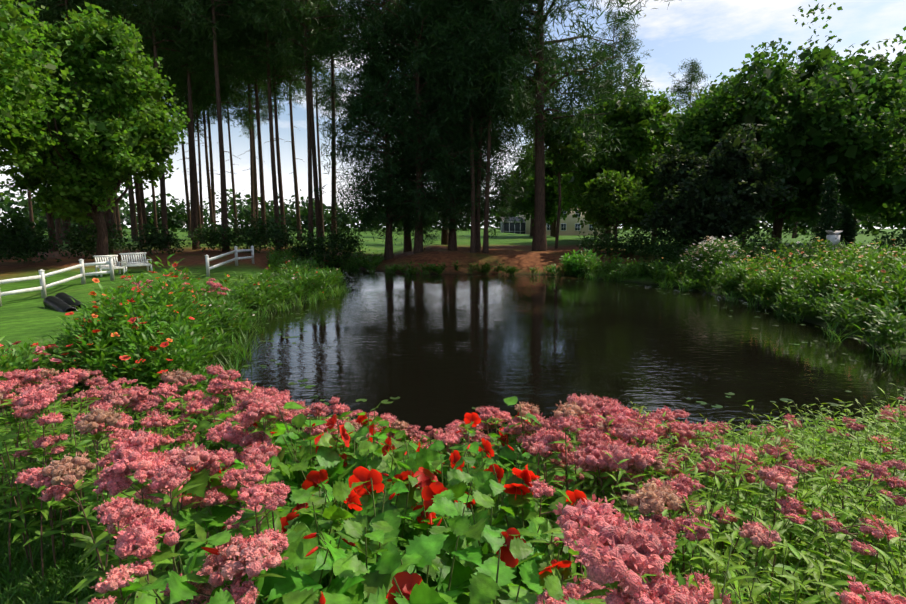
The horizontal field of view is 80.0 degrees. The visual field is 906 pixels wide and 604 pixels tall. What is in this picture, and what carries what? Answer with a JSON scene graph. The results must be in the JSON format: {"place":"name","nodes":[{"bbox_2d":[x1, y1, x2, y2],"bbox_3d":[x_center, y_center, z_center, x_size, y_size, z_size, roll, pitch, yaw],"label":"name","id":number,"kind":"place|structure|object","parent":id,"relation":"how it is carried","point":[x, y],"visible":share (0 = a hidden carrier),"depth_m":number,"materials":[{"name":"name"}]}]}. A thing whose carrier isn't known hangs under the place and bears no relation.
{"place":"outdoors","nodes":[
{"label":"outdoors","id":0,"kind":"place"},
{"bbox_2d":[124,273,228,294],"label":"flowers","id":1,"kind":"object","parent":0,"point":[214,285],"visible":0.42,"depth_m":16.39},
{"bbox_2d":[0,228,905,603],"bbox_3d":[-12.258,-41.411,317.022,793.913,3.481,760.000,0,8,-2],"label":"ground","id":2,"kind":"structure","parent":0,"point":[26,316],"depth_m":32.36,"materials":[{"name":"green plant"}]},
{"bbox_2d":[0,256,114,306],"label":"fence","id":3,"kind":"object","parent":2,"relation":"on","point":[42,276],"visible":0.92,"depth_m":22.18,"materials":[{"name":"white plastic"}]},
{"bbox_2d":[43,296,77,312],"bbox_3d":[-13.738,0.250,18.982,2.173,0.798,0.484,6,10,36],"label":"rock","id":4,"kind":"object","parent":2,"relation":"on","point":[55,303],"visible":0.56,"depth_m":18.94,"materials":[{"name":"black stone"}]},
{"bbox_2d":[55,292,85,308],"bbox_3d":[-13.826,0.122,19.625,2.173,0.798,0.484,6,10,36],"label":"rock","id":5,"kind":"object","parent":2,"relation":"on","point":[65,297],"visible":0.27,"depth_m":19.57,"materials":[{"name":"black stone"}]},
{"bbox_2d":[93,255,124,276],"bbox_3d":[-17.209,-1.827,27.071,0.694,1.013,1.160,5,10,33],"label":"bench","id":6,"kind":"object","parent":2,"relation":"on","point":[117,266],"visible":0.79,"depth_m":27.12,"materials":[{"name":"white paint"}]},
{"bbox_2d":[119,252,152,272],"bbox_3d":[-16.521,-2.052,28.180,0.694,1.013,1.310,6,10,38],"label":"bench","id":7,"kind":"object","parent":2,"relation":"on","point":[132,264],"visible":0.92,"depth_m":28.24,"materials":[{"name":"white paint"}]},
{"bbox_2d":[205,246,254,276],"bbox_3d":[-12.527,-2.362,30.498,0.347,1.522,6.985,0,8,-2],"label":"fence","id":8,"kind":"object","parent":2,"relation":"on","point":[235,259],"visible":0.96,"depth_m":30.32,"materials":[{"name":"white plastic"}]},
{"bbox_2d":[0,0,825,248],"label":"pine needles","id":9,"kind":"object","parent":2,"relation":"on","point":[517,107],"visible":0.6,"depth_m":42.84,"materials":[{"name":"green plant"}]},
{"bbox_2d":[27,0,864,261],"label":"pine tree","id":10,"kind":"object","parent":2,"relation":"on","point":[537,229],"visible":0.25,"depth_m":45.97,"materials":[{"name":"brown plant"}]},
{"bbox_2d":[0,376,905,603],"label":"foliage","id":11,"kind":"object","parent":2,"relation":"on","point":[474,572],"depth_m":3.28,"materials":[{"name":"green plant"}]},
{"bbox_2d":[187,412,591,603],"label":"red flowers","id":12,"kind":"object","parent":11,"relation":"on","point":[406,582],"visible":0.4,"depth_m":3.42,"materials":[{"name":"red plant"}]},
{"bbox_2d":[0,363,905,603],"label":"pink flowers","id":13,"kind":"object","parent":11,"relation":"attached to","point":[616,549],"visible":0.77,"depth_m":3.20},
{"bbox_2d":[0,0,905,269],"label":"trees","id":14,"kind":"object","parent":2,"relation":"on","point":[859,105],"visible":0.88,"depth_m":36.17,"materials":[{"name":"green plant"}]},
{"bbox_2d":[0,238,905,423],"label":"bank plants","id":15,"kind":"object","parent":2,"relation":"on","point":[185,350],"visible":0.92,"depth_m":17.64,"materials":[{"name":"green plant"}]},
{"bbox_2d":[0,235,905,372],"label":"bank flowers","id":16,"kind":"object","parent":2,"relation":"on","point":[38,349],"visible":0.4,"depth_m":10.39,"materials":[{"name":"orange plant"}]},
{"bbox_2d":[192,260,905,417],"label":"pond reeds and pads","id":17,"kind":"object","parent":2,"relation":"on","point":[313,298],"visible":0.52,"depth_m":18.52,"materials":[{"name":"green plant"}]},
{"bbox_2d":[500,208,612,235],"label":"house","id":18,"kind":"structure","parent":2,"relation":"on","point":[570,225],"depth_m":122.20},
{"bbox_2d":[825,231,842,248],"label":"urn planter","id":19,"kind":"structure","parent":2,"relation":"on","point":[833,237],"depth_m":26.04,"materials":[{"name":"white stone"}]},
{"bbox_2d":[0,0,905,228],"label":"sky","id":20,"kind":"structure","parent":0,"point":[718,34],"materials":[{"name":"white"}]},
{"bbox_2d":[193,267,905,441],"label":"pond water","id":21,"kind":"structure","parent":0,"point":[437,351],"depth_m":14.81,"materials":[{"name":"black liquid"}]}
]}

